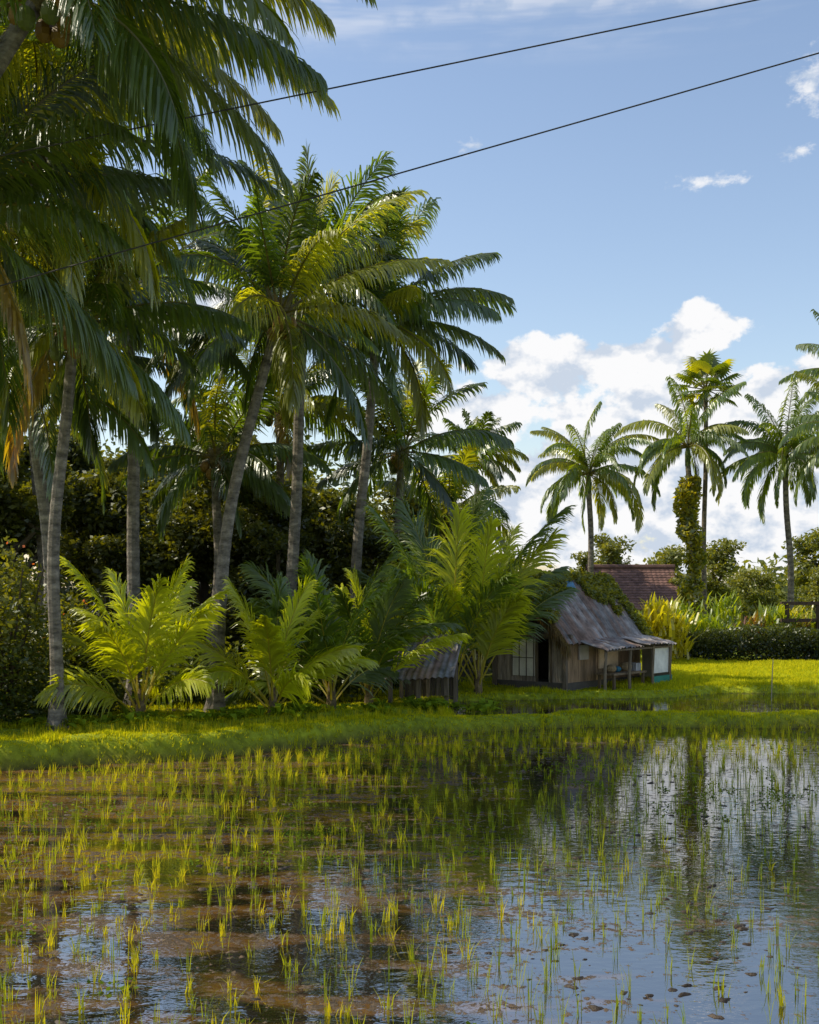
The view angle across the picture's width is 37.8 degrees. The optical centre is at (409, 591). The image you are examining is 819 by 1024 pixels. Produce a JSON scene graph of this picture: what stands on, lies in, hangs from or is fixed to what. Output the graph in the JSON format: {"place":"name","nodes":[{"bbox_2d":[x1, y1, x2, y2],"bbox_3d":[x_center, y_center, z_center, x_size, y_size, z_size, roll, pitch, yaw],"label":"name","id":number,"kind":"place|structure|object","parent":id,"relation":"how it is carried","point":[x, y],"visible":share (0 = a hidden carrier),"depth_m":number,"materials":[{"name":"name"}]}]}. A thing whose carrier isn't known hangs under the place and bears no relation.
{"place":"outdoors","nodes":[
{"label":"outdoors","id":0,"kind":"place"},
{"bbox_2d":[0,0,757,156],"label":"power line","id":1,"kind":"object","parent":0,"point":[402,73],"visible":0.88,"depth_m":13.99,"materials":[{"name":"black"}]},
{"bbox_2d":[0,727,818,1023],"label":"paddy water","id":2,"kind":"structure","parent":0,"point":[644,949],"depth_m":10.27,"materials":[{"name":"liquid"}]},
{"bbox_2d":[0,716,818,1023],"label":"rice seedlings","id":3,"kind":"object","parent":2,"relation":"on","point":[276,838],"visible":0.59,"depth_m":12.73,"materials":[{"name":"green plant"}]},
{"bbox_2d":[0,729,818,1023],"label":"mud lumps","id":4,"kind":"object","parent":2,"relation":"on","point":[721,999],"visible":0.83,"depth_m":10.51,"materials":[{"name":"brown soil"}]},
{"bbox_2d":[0,744,818,1023],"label":"water weeds","id":5,"kind":"object","parent":2,"relation":"on","point":[130,978],"visible":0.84,"depth_m":14.02,"materials":[{"name":"green plant"}]},
{"bbox_2d":[0,587,818,770],"bbox_3d":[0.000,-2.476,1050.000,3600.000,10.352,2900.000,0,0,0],"label":"ground","id":6,"kind":"structure","parent":0,"point":[15,755],"depth_m":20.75,"materials":[{"name":"green plant"}]},
{"bbox_2d":[0,529,77,727],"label":"shrub","id":7,"kind":"object","parent":6,"relation":"on","point":[15,677],"visible":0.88,"depth_m":20.34,"materials":[{"name":"green plant"}]},
{"bbox_2d":[0,437,77,669],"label":"broadleaf tree","id":8,"kind":"object","parent":6,"relation":"on","point":[17,523],"visible":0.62,"depth_m":27.22,"materials":[{"name":"green plant"}]},
{"bbox_2d":[1,436,90,641],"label":"broadleaf tree","id":9,"kind":"object","parent":6,"relation":"on","point":[28,545],"visible":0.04,"depth_m":33.55,"materials":[{"name":"green plant"}]},
{"bbox_2d":[0,303,149,658],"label":"coconut palm","id":10,"kind":"object","parent":6,"relation":"on","point":[39,547],"visible":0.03,"depth_m":27.93,"materials":[{"name":"green plant"}]},
{"bbox_2d":[24,593,127,718],"bbox_3d":[-6.338,1.230,22.179,1.930,2.371,1.912,0,0,38],"label":"shrub","id":11,"kind":"object","parent":6,"relation":"on","point":[75,622],"visible":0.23,"depth_m":21.92,"materials":[{"name":"green plant"}]},
{"bbox_2d":[11,461,153,625],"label":"broadleaf tree","id":12,"kind":"object","parent":6,"relation":"on","point":[85,522],"visible":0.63,"depth_m":30.13,"materials":[{"name":"green plant"}]},
{"bbox_2d":[28,424,143,605],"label":"broadleaf tree","id":13,"kind":"object","parent":6,"relation":"on","point":[77,459],"visible":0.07,"depth_m":39.27,"materials":[{"name":"green plant"}]},
{"bbox_2d":[0,248,186,658],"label":"coconut palm","id":14,"kind":"object","parent":6,"relation":"on","point":[40,466],"visible":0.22,"depth_m":22.35,"materials":[{"name":"green plant"}]},
{"bbox_2d":[0,0,207,446],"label":"coconut palm","id":15,"kind":"object","parent":6,"relation":"on","point":[20,194],"visible":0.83,"depth_m":15.82,"materials":[{"name":"green plant"}]},
{"bbox_2d":[0,134,254,730],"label":"coconut palm","id":16,"kind":"object","parent":6,"relation":"on","point":[108,309],"visible":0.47,"depth_m":19.36,"materials":[{"name":"green plant"}]},
{"bbox_2d":[31,556,232,717],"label":"young coconut palm","id":17,"kind":"object","parent":6,"relation":"on","point":[158,642],"visible":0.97,"depth_m":20.41,"materials":[{"name":"green plant"}]},
{"bbox_2d":[5,129,271,706],"bbox_3d":[-5.770,-3.232,24.208,5.982,11.156,6.854,0,0,0],"label":"coconut palm","id":18,"kind":"object","parent":6,"relation":"on","point":[232,360],"visible":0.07,"depth_m":23.91,"materials":[{"name":"green plant"}]},
{"bbox_2d":[0,0,281,356],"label":"coconut palm","id":19,"kind":"object","parent":6,"relation":"on","point":[34,48],"visible":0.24,"depth_m":17.77,"materials":[{"name":"green plant"}]},
{"bbox_2d":[81,513,213,679],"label":"broadleaf tree","id":20,"kind":"object","parent":6,"relation":"on","point":[167,559],"visible":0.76,"depth_m":29.49,"materials":[{"name":"green plant"}]},
{"bbox_2d":[84,430,258,609],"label":"broadleaf tree","id":21,"kind":"object","parent":6,"relation":"on","point":[145,491],"visible":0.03,"depth_m":36.86,"materials":[{"name":"green plant"}]},
{"bbox_2d":[0,0,377,243],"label":"coconut palm","id":22,"kind":"object","parent":6,"relation":"on","point":[132,30],"visible":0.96,"depth_m":14.14,"materials":[{"name":"green plant"}]},
{"bbox_2d":[146,477,277,654],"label":"broadleaf tree","id":23,"kind":"object","parent":6,"relation":"on","point":[204,576],"visible":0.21,"depth_m":30.77,"materials":[{"name":"green plant"}]},
{"bbox_2d":[140,452,284,590],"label":"broadleaf tree","id":24,"kind":"object","parent":6,"relation":"on","point":[155,510],"depth_m":34.88,"materials":[{"name":"green plant"}]},
{"bbox_2d":[107,349,331,664],"bbox_3d":[-4.542,-1.626,29.158,5.367,7.969,5.685,0,0,0],"label":"coconut palm","id":25,"kind":"object","parent":6,"relation":"on","point":[217,468],"visible":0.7,"depth_m":28.58,"materials":[{"name":"green plant"}]},
{"bbox_2d":[167,440,310,667],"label":"broadleaf tree","id":26,"kind":"object","parent":6,"relation":"on","point":[189,506],"visible":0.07,"depth_m":31.35,"materials":[{"name":"green plant"}]},
{"bbox_2d":[6,694,502,728],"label":"broadleaf weeds","id":27,"kind":"object","parent":6,"relation":"on","point":[234,713],"visible":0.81,"depth_m":21.55,"materials":[{"name":"green plant"}]},
{"bbox_2d":[204,487,322,614],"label":"broadleaf tree","id":28,"kind":"object","parent":6,"relation":"on","point":[262,541],"visible":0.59,"depth_m":29.62,"materials":[{"name":"green plant"}]},
{"bbox_2d":[4,524,526,708],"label":"undergrowth","id":29,"kind":"object","parent":6,"relation":"on","point":[234,639],"visible":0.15,"depth_m":26.89,"materials":[{"name":"green plant"}]},
{"bbox_2d":[163,340,380,534],"bbox_3d":[-3.591,-2.637,30.997,5.756,9.811,5.798,0,0,0],"label":"coconut palm","id":30,"kind":"object","parent":6,"relation":"on","point":[311,408],"visible":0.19,"depth_m":30.75,"materials":[{"name":"green plant"}]},
{"bbox_2d":[175,571,379,714],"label":"young coconut palm","id":31,"kind":"object","parent":6,"relation":"on","point":[271,644],"visible":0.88,"depth_m":22.15,"materials":[{"name":"green plant"}]},
{"bbox_2d":[119,167,452,711],"bbox_3d":[-2.591,-2.928,23.011,5.583,10.619,5.992,0,0,-29],"label":"coconut palm","id":32,"kind":"object","parent":6,"relation":"on","point":[262,292],"visible":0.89,"depth_m":22.60,"materials":[{"name":"green plant"}]},
{"bbox_2d":[171,139,439,655],"bbox_3d":[-2.314,-3.723,26.751,6.171,12.216,6.076,0,0,-40],"label":"coconut palm","id":33,"kind":"object","parent":6,"relation":"on","point":[372,300],"visible":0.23,"depth_m":26.59,"materials":[{"name":"green plant"}]},
{"bbox_2d":[284,466,333,498],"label":"broadleaf tree","id":34,"kind":"object","parent":6,"relation":"on","point":[312,479],"visible":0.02,"depth_m":38.55,"materials":[{"name":"green plant"}]},
{"bbox_2d":[282,480,393,617],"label":"broadleaf tree","id":35,"kind":"object","parent":6,"relation":"on","point":[321,522],"visible":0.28,"depth_m":33.59,"materials":[{"name":"green plant"}]},
{"bbox_2d":[225,549,465,709],"bbox_3d":[-1.334,0.779,23.507,4.928,3.342,4.185,0,0,0],"label":"young coconut palm","id":36,"kind":"object","parent":6,"relation":"on","point":[336,632],"visible":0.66,"depth_m":23.51,"materials":[{"name":"green plant"}]},
{"bbox_2d":[326,518,427,625],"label":"broadleaf tree","id":37,"kind":"object","parent":6,"relation":"on","point":[374,552],"visible":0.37,"depth_m":29.82,"materials":[{"name":"green plant"}]},
{"bbox_2d":[248,186,516,688],"bbox_3d":[-0.876,-3.473,28.148,6.143,11.801,6.185,0,0,37],"label":"coconut palm","id":38,"kind":"object","parent":6,"relation":"on","point":[423,303],"visible":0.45,"depth_m":27.76,"materials":[{"name":"green plant"}]},
{"bbox_2d":[309,566,471,703],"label":"young coconut palm","id":39,"kind":"object","parent":6,"relation":"on","point":[380,625],"visible":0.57,"depth_m":24.82,"materials":[{"name":"green plant"}]},
{"bbox_2d":[306,357,513,537],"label":"coconut palm","id":40,"kind":"object","parent":6,"relation":"on","point":[400,464],"visible":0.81,"depth_m":31.82,"materials":[{"name":"green plant"}]},
{"bbox_2d":[5,395,817,623],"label":"distant trees","id":41,"kind":"object","parent":6,"relation":"on","point":[780,586],"visible":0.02,"depth_m":63.56,"materials":[{"name":"green plant"}]},
{"bbox_2d":[370,479,469,524],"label":"broadleaf tree","id":42,"kind":"object","parent":6,"relation":"on","point":[384,505],"visible":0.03,"depth_m":39.04,"materials":[{"name":"green plant"}]},
{"bbox_2d":[381,634,462,707],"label":"shed","id":43,"kind":"structure","parent":6,"relation":"on","point":[438,676],"depth_m":25.46,"materials":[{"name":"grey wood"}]},
{"bbox_2d":[382,499,477,561],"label":"broadleaf tree","id":44,"kind":"object","parent":6,"relation":"on","point":[443,509],"visible":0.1,"depth_m":36.03,"materials":[{"name":"green plant"}]},
{"bbox_2d":[375,439,520,558],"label":"coconut palm","id":45,"kind":"object","parent":6,"relation":"on","point":[456,490],"visible":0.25,"depth_m":37.66,"materials":[{"name":"green plant"}]},
{"bbox_2d":[346,486,575,679],"bbox_3d":[1.116,-0.040,26.972,5.913,4.970,4.808,0,0,-38],"label":"young coconut palm","id":46,"kind":"object","parent":6,"relation":"on","point":[428,563],"visible":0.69,"depth_m":26.63,"materials":[{"name":"green plant"}]},
{"bbox_2d":[426,408,528,498],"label":"coconut palm","id":47,"kind":"object","parent":6,"relation":"on","point":[493,471],"visible":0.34,"depth_m":51.70,"materials":[{"name":"green plant"}]},
{"bbox_2d":[381,512,579,693],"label":"young coconut palm","id":48,"kind":"object","parent":6,"relation":"on","point":[487,636],"visible":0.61,"depth_m":26.40,"materials":[{"name":"green plant"}]},
{"bbox_2d":[476,570,676,691],"bbox_3d":[4.210,1.078,29.914,3.520,3.253,4.442,0,0,40],"label":"farm hut","id":49,"kind":"object","parent":6,"relation":"on","point":[599,634],"visible":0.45,"depth_m":29.38,"materials":[{"name":"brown wood"}]},
{"bbox_2d":[536,637,551,681],"bbox_3d":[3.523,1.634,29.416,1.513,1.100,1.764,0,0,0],"label":"doorway","id":50,"kind":"structure","parent":49,"relation":"in","point":[542,649],"depth_m":29.76,"materials":[{"name":"brown wood"}]},
{"bbox_2d":[570,551,601,573],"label":"shade tree","id":51,"kind":"object","parent":6,"relation":"on","point":[583,561],"visible":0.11,"depth_m":59.35,"materials":[{"name":"green plant"}]},
{"bbox_2d":[526,401,660,573],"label":"foxtail palm","id":52,"kind":"object","parent":6,"relation":"on","point":[617,480],"visible":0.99,"depth_m":44.81,"materials":[{"name":"green plant"}]},
{"bbox_2d":[594,533,635,563],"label":"shade tree","id":53,"kind":"object","parent":6,"relation":"on","point":[610,549],"visible":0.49,"depth_m":57.16,"materials":[{"name":"green plant"}]},
{"bbox_2d":[639,592,690,659],"bbox_3d":[7.613,1.177,36.929,1.907,2.332,1.673,0,0,-42],"label":"croton shrub","id":54,"kind":"object","parent":6,"relation":"on","point":[657,618],"visible":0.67,"depth_m":36.70,"materials":[{"name":"yellow plant"}]},
{"bbox_2d":[646,544,688,574],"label":"shade tree","id":55,"kind":"object","parent":6,"relation":"on","point":[674,555],"visible":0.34,"depth_m":59.37,"materials":[{"name":"green plant"}]},
{"bbox_2d":[653,600,700,658],"bbox_3d":[8.252,1.315,37.243,2.046,2.087,2.077,0,0,25],"label":"croton shrub","id":56,"kind":"object","parent":6,"relation":"on","point":[686,650],"visible":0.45,"depth_m":37.21,"materials":[{"name":"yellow plant"}]},
{"bbox_2d":[668,571,685,586],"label":"shade tree","id":57,"kind":"object","parent":6,"relation":"on","point":[679,579],"visible":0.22,"depth_m":51.63,"materials":[{"name":"green plant"}]},
{"bbox_2d":[614,374,753,623],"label":"fishtail palm with creeper","id":58,"kind":"object","parent":6,"relation":"on","point":[686,509],"visible":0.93,"depth_m":43.75,"materials":[{"name":"green plant"}]},
{"bbox_2d":[662,597,706,620],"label":"garden shrub","id":59,"kind":"object","parent":6,"relation":"on","point":[681,607],"visible":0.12,"depth_m":40.81,"materials":[{"name":"green plant"}]},
{"bbox_2d":[676,609,705,656],"bbox_3d":[8.928,1.445,38.779,2.049,1.792,1.852,0,0,0],"label":"garden shrub","id":60,"kind":"object","parent":6,"relation":"on","point":[686,620],"visible":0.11,"depth_m":38.63,"materials":[{"name":"green plant"}]},
{"bbox_2d":[665,348,742,613],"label":"fan palm","id":61,"kind":"object","parent":6,"relation":"on","point":[705,364],"visible":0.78,"depth_m":44.84,"materials":[{"name":"green plant"}]},
{"bbox_2d":[686,610,727,654],"bbox_3d":[9.569,1.467,39.025,1.927,1.727,1.846,0,0,21],"label":"garden shrub","id":62,"kind":"object","parent":6,"relation":"on","point":[706,623],"visible":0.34,"depth_m":38.74,"materials":[{"name":"green plant"}]},
{"bbox_2d":[696,589,748,626],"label":"garden shrub","id":63,"kind":"object","parent":6,"relation":"on","point":[727,614],"visible":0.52,"depth_m":41.32,"materials":[{"name":"green plant"}]},
{"bbox_2d":[699,537,746,623],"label":"shade tree","id":64,"kind":"object","parent":6,"relation":"on","point":[721,568],"visible":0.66,"depth_m":57.28,"materials":[{"name":"green plant"}]},
{"bbox_2d":[709,619,747,656],"bbox_3d":[10.315,1.577,39.111,1.988,1.515,1.767,0,0,33],"label":"garden shrub","id":65,"kind":"object","parent":6,"relation":"on","point":[724,626],"visible":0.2,"depth_m":38.78,"materials":[{"name":"green plant"}]},
{"bbox_2d":[675,622,818,660],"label":"hedge","id":66,"kind":"object","parent":6,"relation":"on","point":[769,635],"visible":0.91,"depth_m":37.76,"materials":[{"name":"green plant"}]},
{"bbox_2d":[726,608,773,657],"bbox_3d":[11.292,1.444,39.018,1.904,1.800,2.086,0,0,0],"label":"croton shrub","id":67,"kind":"object","parent":6,"relation":"on","point":[754,621],"visible":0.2,"depth_m":38.91,"materials":[{"name":"green plant"}]},
{"bbox_2d":[724,567,786,609],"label":"shade tree","id":68,"kind":"object","parent":6,"relation":"on","point":[741,582],"visible":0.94,"depth_m":50.03,"materials":[{"name":"green plant"}]},
{"bbox_2d":[709,377,818,610],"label":"foxtail palm","id":69,"kind":"object","parent":6,"relation":"on","point":[764,457],"visible":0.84,"depth_m":43.88,"materials":[{"name":"green plant"}]},
{"bbox_2d":[771,658,773,700],"bbox_3d":[8.073,2.100,26.602,0.069,1.201,0.025,0,0,-7],"label":"bamboo stick","id":70,"kind":"object","parent":6,"relation":"on","point":[771,681],"visible":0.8,"depth_m":26.59,"materials":[{"name":"brown wood"}]},
{"bbox_2d":[748,600,803,657],"bbox_3d":[11.911,1.300,39.007,2.197,2.104,1.912,0,0,0],"label":"garden shrub","id":71,"kind":"object","parent":6,"relation":"on","point":[775,616],"visible":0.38,"depth_m":38.87,"materials":[{"name":"green plant"}]},
{"bbox_2d":[748,601,811,656],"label":"garden shrub","id":72,"kind":"object","parent":6,"relation":"on","point":[767,609],"visible":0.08,"depth_m":40.94,"materials":[{"name":"green plant"}]},
{"bbox_2d":[782,605,812,651],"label":"croton shrub","id":73,"kind":"object","parent":6,"relation":"on","point":[795,612],"visible":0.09,"depth_m":40.89,"materials":[{"name":"green plant"}]},
{"bbox_2d":[778,371,818,505],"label":"foxtail palm","id":74,"kind":"object","parent":6,"relation":"on","point":[807,443],"visible":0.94,"depth_m":42.30,"materials":[{"name":"green plant"}]},
{"bbox_2d":[779,527,818,608],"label":"shade tree","id":75,"kind":"object","parent":6,"relation":"on","point":[806,545],"visible":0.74,"depth_m":54.91,"materials":[{"name":"green plant"}]},
{"bbox_2d":[779,309,818,406],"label":"coconut palm","id":76,"kind":"object","parent":6,"relation":"on","point":[814,372],"visible":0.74,"depth_m":45.68,"materials":[{"name":"green plant"}]},
{"bbox_2d":[780,602,818,658],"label":"garden fence","id":77,"kind":"object","parent":6,"relation":"on","point":[787,620],"visible":0.55,"depth_m":38.52,"materials":[{"name":"brown wood"}]},
{"bbox_2d":[789,614,815,656],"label":"croton shrub","id":78,"kind":"object","parent":6,"relation":"on","point":[807,624],"visible":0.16,"depth_m":38.75,"materials":[{"name":"green plant"}]},
{"bbox_2d":[796,565,818,613],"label":"shade tree","id":79,"kind":"object","parent":6,"relation":"on","point":[812,594],"visible":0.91,"depth_m":49.50,"materials":[{"name":"green plant"}]},
{"bbox_2d":[806,609,815,654],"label":"garden shrub","id":80,"kind":"object","parent":6,"relation":"on","point":[813,623],"visible":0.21,"depth_m":38.96,"materials":[{"name":"green plant"}]},
{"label":"walls","id":81,"kind":"object","parent":6,"relation":"on","visible":0},
{"bbox_2d":[585,564,679,609],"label":"tiled roof","id":82,"kind":"structure","parent":81,"relation":"on","point":[637,582],"depth_m":51.73,"materials":[{"name":"tile"}]},
{"bbox_2d":[0,52,818,286],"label":"power line","id":83,"kind":"object","parent":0,"point":[410,169],"visible":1,"depth_m":13.99,"materials":[{"name":"black"}]},
{"bbox_2d":[10,0,818,586],"label":"sky","id":84,"kind":"structure","parent":0,"point":[632,243],"materials":[{"name":"blue"}]},
{"bbox_2d":[449,693,818,715],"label":"paddy water","id":85,"kind":"structure","parent":0,"point":[513,706],"depth_m":25.80,"materials":[{"name":"green liquid"}]},
{"bbox_2d":[13,690,818,739],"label":"rice seedlings","id":86,"kind":"object","parent":85,"relation":"on","point":[234,724],"visible":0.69,"depth_m":21.46,"materials":[{"name":"green plant"}]}
]}

